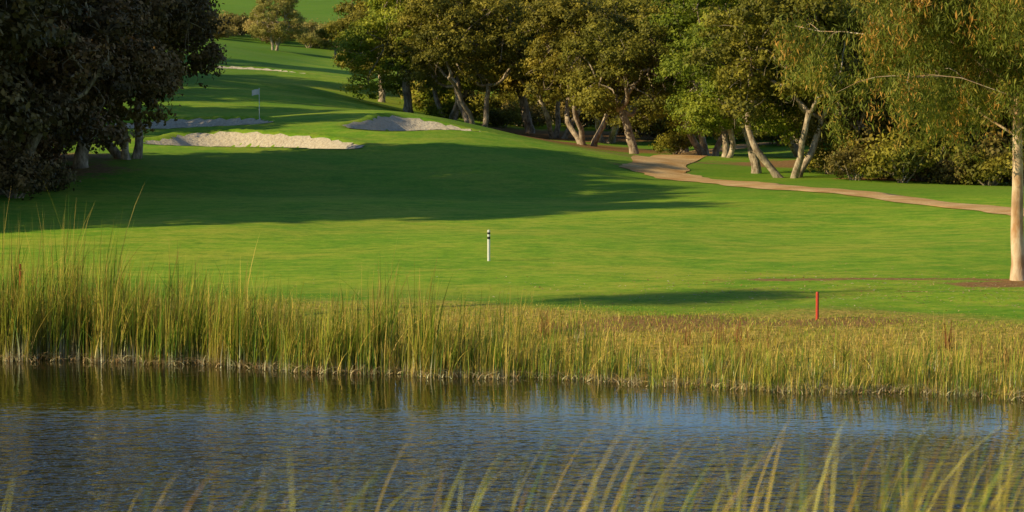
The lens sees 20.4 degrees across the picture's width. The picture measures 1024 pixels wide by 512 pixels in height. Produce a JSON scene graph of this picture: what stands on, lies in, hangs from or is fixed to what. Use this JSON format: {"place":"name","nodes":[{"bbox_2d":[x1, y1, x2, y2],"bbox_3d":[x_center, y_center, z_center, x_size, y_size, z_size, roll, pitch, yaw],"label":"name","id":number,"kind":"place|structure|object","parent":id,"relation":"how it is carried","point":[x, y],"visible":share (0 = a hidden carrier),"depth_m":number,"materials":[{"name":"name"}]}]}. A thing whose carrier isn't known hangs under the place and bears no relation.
{"place":"outdoors","nodes":[
{"label":"outdoors","id":0,"kind":"place"},
{"bbox_2d":[0,0,1023,395],"bbox_3d":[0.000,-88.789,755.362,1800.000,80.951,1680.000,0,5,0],"label":"terrain","id":1,"kind":"structure","parent":0,"point":[570,220],"depth_m":132.54,"materials":[{"name":"green plant"}]},
{"bbox_2d":[0,140,48,195],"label":"wild shrub","id":2,"kind":"object","parent":1,"relation":"on","point":[3,158],"visible":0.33,"depth_m":151.60,"materials":[{"name":"green plant"}]},
{"bbox_2d":[0,149,66,199],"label":"wild shrub","id":3,"kind":"object","parent":1,"relation":"on","point":[27,173],"visible":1,"depth_m":149.40,"materials":[{"name":"green plant"}]},
{"bbox_2d":[7,127,72,163],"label":"wild shrub","id":4,"kind":"object","parent":1,"relation":"on","point":[42,144],"visible":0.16,"depth_m":165.63,"materials":[{"name":"green plant"}]},
{"bbox_2d":[0,0,96,159],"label":"oak tree","id":5,"kind":"object","parent":1,"relation":"on","point":[28,30],"visible":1,"depth_m":146.82,"materials":[{"name":"green plant"}]},
{"bbox_2d":[2,0,97,107],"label":"oak tree","id":6,"kind":"object","parent":1,"relation":"on","point":[47,78],"visible":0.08,"depth_m":155.27,"materials":[{"name":"green plant"}]},
{"bbox_2d":[34,153,80,191],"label":"wild shrub","id":7,"kind":"object","parent":1,"relation":"on","point":[62,184],"visible":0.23,"depth_m":155.74,"materials":[{"name":"green plant"}]},
{"bbox_2d":[0,0,157,188],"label":"oak tree","id":8,"kind":"object","parent":1,"relation":"on","point":[111,22],"visible":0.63,"depth_m":154.89,"materials":[{"name":"green plant"}]},
{"bbox_2d":[52,120,110,158],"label":"wild shrub","id":9,"kind":"object","parent":1,"relation":"on","point":[67,148],"visible":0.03,"depth_m":170.92,"materials":[{"name":"green plant"}]},
{"bbox_2d":[12,0,192,163],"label":"oak tree","id":10,"kind":"object","parent":1,"relation":"on","point":[136,116],"visible":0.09,"depth_m":167.59,"materials":[{"name":"green plant"}]},
{"bbox_2d":[18,0,204,168],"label":"oak tree","id":11,"kind":"object","parent":1,"relation":"on","point":[163,81],"visible":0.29,"depth_m":163.76,"materials":[{"name":"green plant"}]},
{"bbox_2d":[26,0,231,159],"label":"oak tree","id":12,"kind":"object","parent":1,"relation":"on","point":[193,39],"visible":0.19,"depth_m":169.77,"materials":[{"name":"green plant"}]},
{"bbox_2d":[106,118,273,128],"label":"sand bunker","id":13,"kind":"object","parent":1,"relation":"on","point":[181,123],"visible":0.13,"depth_m":202.06},
{"bbox_2d":[212,19,231,37],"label":"wild shrub","id":14,"kind":"object","parent":1,"relation":"on","point":[217,35],"visible":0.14,"depth_m":438.50,"materials":[{"name":"green plant"}]},
{"bbox_2d":[214,24,231,38],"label":"wild shrub","id":15,"kind":"object","parent":1,"relation":"on","point":[223,31],"visible":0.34,"depth_m":439.60,"materials":[{"name":"green plant"}]},
{"bbox_2d":[223,24,239,37],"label":"wild shrub","id":16,"kind":"object","parent":1,"relation":"on","point":[235,31],"visible":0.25,"depth_m":446.13,"materials":[{"name":"green plant"}]},
{"bbox_2d":[216,11,248,35],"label":"wild shrub","id":17,"kind":"object","parent":1,"relation":"on","point":[236,18],"visible":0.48,"depth_m":453.24,"materials":[{"name":"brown plant"}]},
{"bbox_2d":[234,15,250,34],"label":"wild shrub","id":18,"kind":"object","parent":1,"relation":"on","point":[243,33],"visible":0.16,"depth_m":458.98,"materials":[{"name":"green plant"}]},
{"bbox_2d":[184,66,305,73],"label":"sand bunker","id":19,"kind":"object","parent":1,"relation":"on","point":[248,68],"visible":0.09,"depth_m":320.30},
{"bbox_2d":[143,131,363,148],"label":"sand bunker","id":20,"kind":"object","parent":1,"relation":"on","point":[227,139],"visible":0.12,"depth_m":187.93},
{"bbox_2d":[252,88,259,119],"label":"golf flagstick","id":21,"kind":"object","parent":1,"relation":"on","point":[256,92],"visible":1,"depth_m":199.74,"materials":[{"name":"white fabric"}]},
{"bbox_2d":[238,17,282,40],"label":"wild shrub","id":22,"kind":"object","parent":1,"relation":"on","point":[247,25],"visible":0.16,"depth_m":447.00,"materials":[{"name":"green plant"}]},
{"bbox_2d":[260,30,293,44],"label":"wild shrub","id":23,"kind":"object","parent":1,"relation":"on","point":[266,39],"visible":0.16,"depth_m":439.94,"materials":[{"name":"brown plant"}]},
{"bbox_2d":[246,0,309,50],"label":"oak tree","id":24,"kind":"object","parent":1,"relation":"on","point":[284,9],"visible":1,"depth_m":412.74,"materials":[{"name":"green plant"}]},
{"bbox_2d":[0,192,608,377],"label":"tall reeds","id":25,"kind":"object","parent":1,"relation":"on","point":[108,323],"visible":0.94,"depth_m":86.53,"materials":[{"name":"green plant"}]},
{"bbox_2d":[291,18,319,38],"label":"wild shrub","id":26,"kind":"object","parent":1,"relation":"on","point":[310,26],"visible":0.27,"depth_m":457.58,"materials":[{"name":"green plant"}]},
{"bbox_2d":[293,31,324,47],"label":"wild shrub","id":27,"kind":"object","parent":1,"relation":"on","point":[311,38],"visible":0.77,"depth_m":437.61,"materials":[{"name":"green plant"}]},
{"bbox_2d":[299,18,325,37],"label":"wild shrub","id":28,"kind":"object","parent":1,"relation":"on","point":[319,25],"visible":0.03,"depth_m":466.20,"materials":[{"name":"green plant"}]},
{"bbox_2d":[315,22,341,57],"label":"oak tree","id":29,"kind":"object","parent":1,"relation":"on","point":[323,35],"visible":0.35,"depth_m":418.16,"materials":[{"name":"green plant"}]},
{"bbox_2d":[322,2,400,102],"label":"oak tree","id":30,"kind":"object","parent":1,"relation":"on","point":[340,24],"visible":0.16,"depth_m":280.17,"materials":[{"name":"green plant"}]},
{"bbox_2d":[330,0,413,88],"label":"oak tree","id":31,"kind":"object","parent":1,"relation":"on","point":[341,9],"visible":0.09,"depth_m":299.94,"materials":[{"name":"green plant"}]},
{"bbox_2d":[329,0,483,112],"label":"oak tree","id":32,"kind":"object","parent":1,"relation":"on","point":[363,37],"visible":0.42,"depth_m":261.61,"materials":[{"name":"green plant"}]},
{"bbox_2d":[343,115,496,133],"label":"sand bunker","id":33,"kind":"object","parent":1,"relation":"on","point":[392,123],"visible":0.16,"depth_m":198.58},
{"bbox_2d":[376,0,474,106],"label":"oak tree","id":34,"kind":"object","parent":1,"relation":"on","point":[433,74],"visible":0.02,"depth_m":288.68,"materials":[{"name":"green plant"}]},
{"bbox_2d":[399,80,472,110],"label":"wild shrub","id":35,"kind":"object","parent":1,"relation":"on","point":[418,98],"visible":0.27,"depth_m":273.67,"materials":[{"name":"green plant"}]},
{"bbox_2d":[412,85,461,111],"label":"wild shrub","id":36,"kind":"object","parent":1,"relation":"on","point":[452,97],"visible":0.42,"depth_m":273.39,"materials":[{"name":"green plant"}]},
{"bbox_2d":[375,0,506,120],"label":"oak tree","id":37,"kind":"object","parent":1,"relation":"on","point":[454,113],"visible":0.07,"depth_m":259.66,"materials":[{"name":"green plant"}]},
{"bbox_2d":[416,98,470,118],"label":"wild shrub","id":38,"kind":"object","parent":1,"relation":"on","point":[433,110],"visible":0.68,"depth_m":263.08,"materials":[{"name":"green plant"}]},
{"bbox_2d":[388,0,546,126],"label":"oak tree","id":39,"kind":"object","parent":1,"relation":"on","point":[440,28],"visible":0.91,"depth_m":246.20,"materials":[{"name":"green plant"}]},
{"bbox_2d":[453,91,484,115],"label":"wild shrub","id":40,"kind":"object","parent":1,"relation":"on","point":[467,100],"visible":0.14,"depth_m":278.75,"materials":[{"name":"green plant"}]},
{"bbox_2d":[487,230,489,260],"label":"distance marker post","id":41,"kind":"object","parent":1,"relation":"on","point":[488,245],"visible":0.97,"depth_m":111.47,"materials":[{"name":"white paint"}]},
{"bbox_2d":[465,91,518,119],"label":"wild shrub","id":42,"kind":"object","parent":1,"relation":"on","point":[477,102],"visible":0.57,"depth_m":274.33,"materials":[{"name":"green plant"}]},
{"bbox_2d":[477,104,521,127],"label":"wild shrub","id":43,"kind":"object","parent":1,"relation":"on","point":[500,118],"visible":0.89,"depth_m":269.16,"materials":[{"name":"green plant"}]},
{"bbox_2d":[454,0,555,132],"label":"oak tree","id":44,"kind":"object","parent":1,"relation":"on","point":[510,85],"visible":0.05,"depth_m":260.74,"materials":[{"name":"green plant"}]},
{"bbox_2d":[0,288,1023,393],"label":"bank grass","id":45,"kind":"structure","parent":1,"relation":"on","point":[755,334],"depth_m":86.65,"materials":[{"name":"green plant"}]},
{"bbox_2d":[2,404,1023,511],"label":"foreground grass","id":46,"kind":"structure","parent":1,"relation":"on","point":[885,492],"depth_m":14.68,"materials":[{"name":"green plant"}]},
{"bbox_2d":[500,98,555,126],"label":"wild shrub","id":47,"kind":"object","parent":1,"relation":"on","point":[534,112],"visible":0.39,"depth_m":273.48,"materials":[{"name":"green plant"}]},
{"bbox_2d":[512,90,565,124],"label":"wild shrub","id":48,"kind":"object","parent":1,"relation":"on","point":[549,107],"visible":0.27,"depth_m":279.73,"materials":[{"name":"green plant"}]},
{"bbox_2d":[471,0,621,122],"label":"oak tree","id":49,"kind":"object","parent":1,"relation":"on","point":[521,1],"visible":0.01,"depth_m":284.02,"materials":[{"name":"green plant"}]},
{"bbox_2d":[483,0,617,138],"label":"oak tree","id":50,"kind":"object","parent":1,"relation":"on","point":[555,134],"visible":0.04,"depth_m":254.25,"materials":[{"name":"green plant"}]},
{"bbox_2d":[544,96,606,126],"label":"wild shrub","id":51,"kind":"object","parent":1,"relation":"on","point":[562,116],"visible":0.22,"depth_m":277.11,"materials":[{"name":"green plant"}]},
{"bbox_2d":[511,0,640,146],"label":"oak tree","id":52,"kind":"object","parent":1,"relation":"on","point":[567,17],"visible":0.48,"depth_m":235.28,"materials":[{"name":"green plant"}]},
{"bbox_2d":[576,100,627,128],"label":"wild shrub","id":53,"kind":"object","parent":1,"relation":"on","point":[600,120],"visible":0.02,"depth_m":274.13,"materials":[{"name":"green plant"}]},
{"bbox_2d":[536,0,680,142],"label":"oak tree","id":54,"kind":"object","parent":1,"relation":"on","point":[629,7],"visible":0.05,"depth_m":248.82,"materials":[{"name":"green plant"}]},
{"bbox_2d":[556,16,691,153],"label":"oak tree","id":55,"kind":"object","parent":1,"relation":"on","point":[617,61],"visible":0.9,"depth_m":219.89,"materials":[{"name":"green plant"}]},
{"bbox_2d":[607,107,657,134],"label":"wild shrub","id":56,"kind":"object","parent":1,"relation":"on","point":[620,130],"visible":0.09,"depth_m":263.28,"materials":[{"name":"green plant"}]},
{"bbox_2d":[247,302,1023,400],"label":"reeds","id":57,"kind":"object","parent":1,"relation":"on","point":[959,376],"visible":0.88,"depth_m":81.18,"materials":[{"name":"green plant"}]},
{"bbox_2d":[640,109,680,138],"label":"wild shrub","id":58,"kind":"object","parent":1,"relation":"on","point":[657,126],"visible":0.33,"depth_m":255.73,"materials":[{"name":"green plant"}]},
{"bbox_2d":[603,0,731,151],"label":"oak tree","id":59,"kind":"object","parent":1,"relation":"on","point":[635,122],"visible":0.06,"depth_m":233.66,"materials":[{"name":"green plant"}]},
{"bbox_2d":[648,132,697,154],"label":"wild shrub","id":60,"kind":"object","parent":1,"relation":"on","point":[668,141],"visible":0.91,"depth_m":229.41,"materials":[{"name":"green plant"}]},
{"bbox_2d":[623,0,746,155],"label":"oak tree","id":61,"kind":"object","parent":1,"relation":"on","point":[674,19],"visible":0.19,"depth_m":221.24,"materials":[{"name":"green plant"}]},
{"bbox_2d":[667,0,730,12],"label":"oak tree","id":62,"kind":"object","parent":1,"relation":"on","point":[701,7],"visible":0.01,"depth_m":284.60,"materials":[{"name":"green plant"}]},
{"bbox_2d":[651,23,768,157],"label":"oak tree","id":63,"kind":"object","parent":1,"relation":"on","point":[671,64],"visible":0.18,"depth_m":207.12,"materials":[{"name":"green plant"}]},
{"bbox_2d":[706,129,743,144],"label":"wild shrub","id":64,"kind":"object","parent":1,"relation":"on","point":[714,136],"visible":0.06,"depth_m":251.21,"materials":[{"name":"green plant"}]},
{"bbox_2d":[673,30,812,173],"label":"oak tree","id":65,"kind":"object","parent":1,"relation":"on","point":[702,109],"visible":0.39,"depth_m":181.39,"materials":[{"name":"green plant"}]},
{"bbox_2d":[697,0,821,156],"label":"oak tree","id":66,"kind":"object","parent":1,"relation":"on","point":[794,147],"visible":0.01,"depth_m":213.33,"materials":[{"name":"green plant"}]},
{"bbox_2d":[739,116,802,145],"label":"wild shrub","id":67,"kind":"object","parent":1,"relation":"on","point":[775,138],"visible":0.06,"depth_m":245.88,"materials":[{"name":"green plant"}]},
{"bbox_2d":[682,0,883,177],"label":"oak tree","id":68,"kind":"object","parent":1,"relation":"on","point":[747,28],"visible":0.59,"depth_m":175.26,"materials":[{"name":"green plant"}]},
{"bbox_2d":[816,292,818,319],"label":"red hazard stake","id":69,"kind":"object","parent":1,"relation":"on","point":[817,305],"visible":0.95,"depth_m":89.17,"materials":[{"name":"paint"}]},
{"bbox_2d":[804,145,848,173],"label":"wild shrub","id":70,"kind":"object","parent":1,"relation":"on","point":[818,164],"visible":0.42,"depth_m":181.60,"materials":[{"name":"green plant"}]},
{"bbox_2d":[753,0,910,168],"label":"oak tree","id":71,"kind":"object","parent":1,"relation":"on","point":[792,105],"visible":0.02,"depth_m":188.26,"materials":[{"name":"green plant"}]},
{"bbox_2d":[817,144,885,180],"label":"wild shrub","id":72,"kind":"object","parent":1,"relation":"on","point":[844,159],"visible":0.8,"depth_m":173.71,"materials":[{"name":"green plant"}]},
{"bbox_2d":[784,11,947,175],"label":"oak tree","id":73,"kind":"object","parent":1,"relation":"on","point":[814,126],"visible":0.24,"depth_m":177.40,"materials":[{"name":"green plant"}]},
{"bbox_2d":[826,124,922,178],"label":"wild shrub","id":74,"kind":"object","parent":1,"relation":"on","point":[843,144],"visible":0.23,"depth_m":177.02,"materials":[{"name":"green plant"}]},
{"bbox_2d":[764,0,1023,280],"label":"eucalyptus tree","id":75,"kind":"object","parent":1,"relation":"on","point":[937,34],"visible":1,"depth_m":101.15,"materials":[{"name":"green plant"}]},
{"bbox_2d":[847,138,944,182],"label":"wild shrub","id":76,"kind":"object","parent":1,"relation":"on","point":[889,156],"visible":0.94,"depth_m":171.29,"materials":[{"name":"green plant"}]},
{"bbox_2d":[868,120,976,180],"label":"wild shrub","id":77,"kind":"object","parent":1,"relation":"on","point":[904,135],"visible":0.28,"depth_m":174.76,"materials":[{"name":"green plant"}]},
{"bbox_2d":[846,0,1012,105],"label":"oak tree","id":78,"kind":"object","parent":1,"relation":"on","point":[867,1],"visible":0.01,"depth_m":183.23,"materials":[{"name":"green plant"}]},
{"bbox_2d":[912,150,977,184],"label":"wild shrub","id":79,"kind":"object","parent":1,"relation":"on","point":[941,171],"visible":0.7,"depth_m":172.08,"materials":[{"name":"green plant"}]},
{"bbox_2d":[897,59,1023,150],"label":"oak tree","id":80,"kind":"object","parent":1,"relation":"on","point":[993,127],"visible":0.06,"depth_m":176.08,"materials":[{"name":"green plant"}]},
{"bbox_2d":[921,129,1023,182],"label":"wild shrub","id":81,"kind":"object","parent":1,"relation":"on","point":[987,148],"visible":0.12,"depth_m":174.72,"materials":[{"name":"green plant"}]},
{"bbox_2d":[930,43,1023,151],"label":"oak tree","id":82,"kind":"object","parent":1,"relation":"on","point":[1005,139],"visible":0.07,"depth_m":176.18,"materials":[{"name":"green plant"}]},
{"bbox_2d":[943,145,1023,185],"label":"wild shrub","id":83,"kind":"object","parent":1,"relation":"on","point":[989,171],"visible":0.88,"depth_m":170.40,"materials":[{"name":"green plant"}]},
{"bbox_2d":[984,140,1023,182],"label":"wild shrub","id":84,"kind":"object","parent":1,"relation":"on","point":[992,155],"visible":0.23,"depth_m":172.10,"materials":[{"name":"green plant"}]},
{"bbox_2d":[0,357,1023,511],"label":"pond water","id":85,"kind":"structure","parent":0,"point":[74,434],"depth_m":69.52,"materials":[{"name":"blue liquid"}]},
{"bbox_2d":[0,350,1023,400],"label":"fallen reed stalks","id":86,"kind":"object","parent":85,"relation":"on","point":[589,379],"visible":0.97,"depth_m":82.13,"materials":[{"name":"beige plant"}]},
{"bbox_2d":[350,262,1021,333],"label":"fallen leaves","id":87,"kind":"object","parent":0,"point":[803,291],"visible":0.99,"depth_m":98.93,"materials":[{"name":"brown plant"}]},
{"bbox_2d":[619,142,1023,215],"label":"dirt path","id":88,"kind":"structure","parent":0,"point":[672,167],"depth_m":171.02,"materials":[{"name":"beige soil"}]}
]}

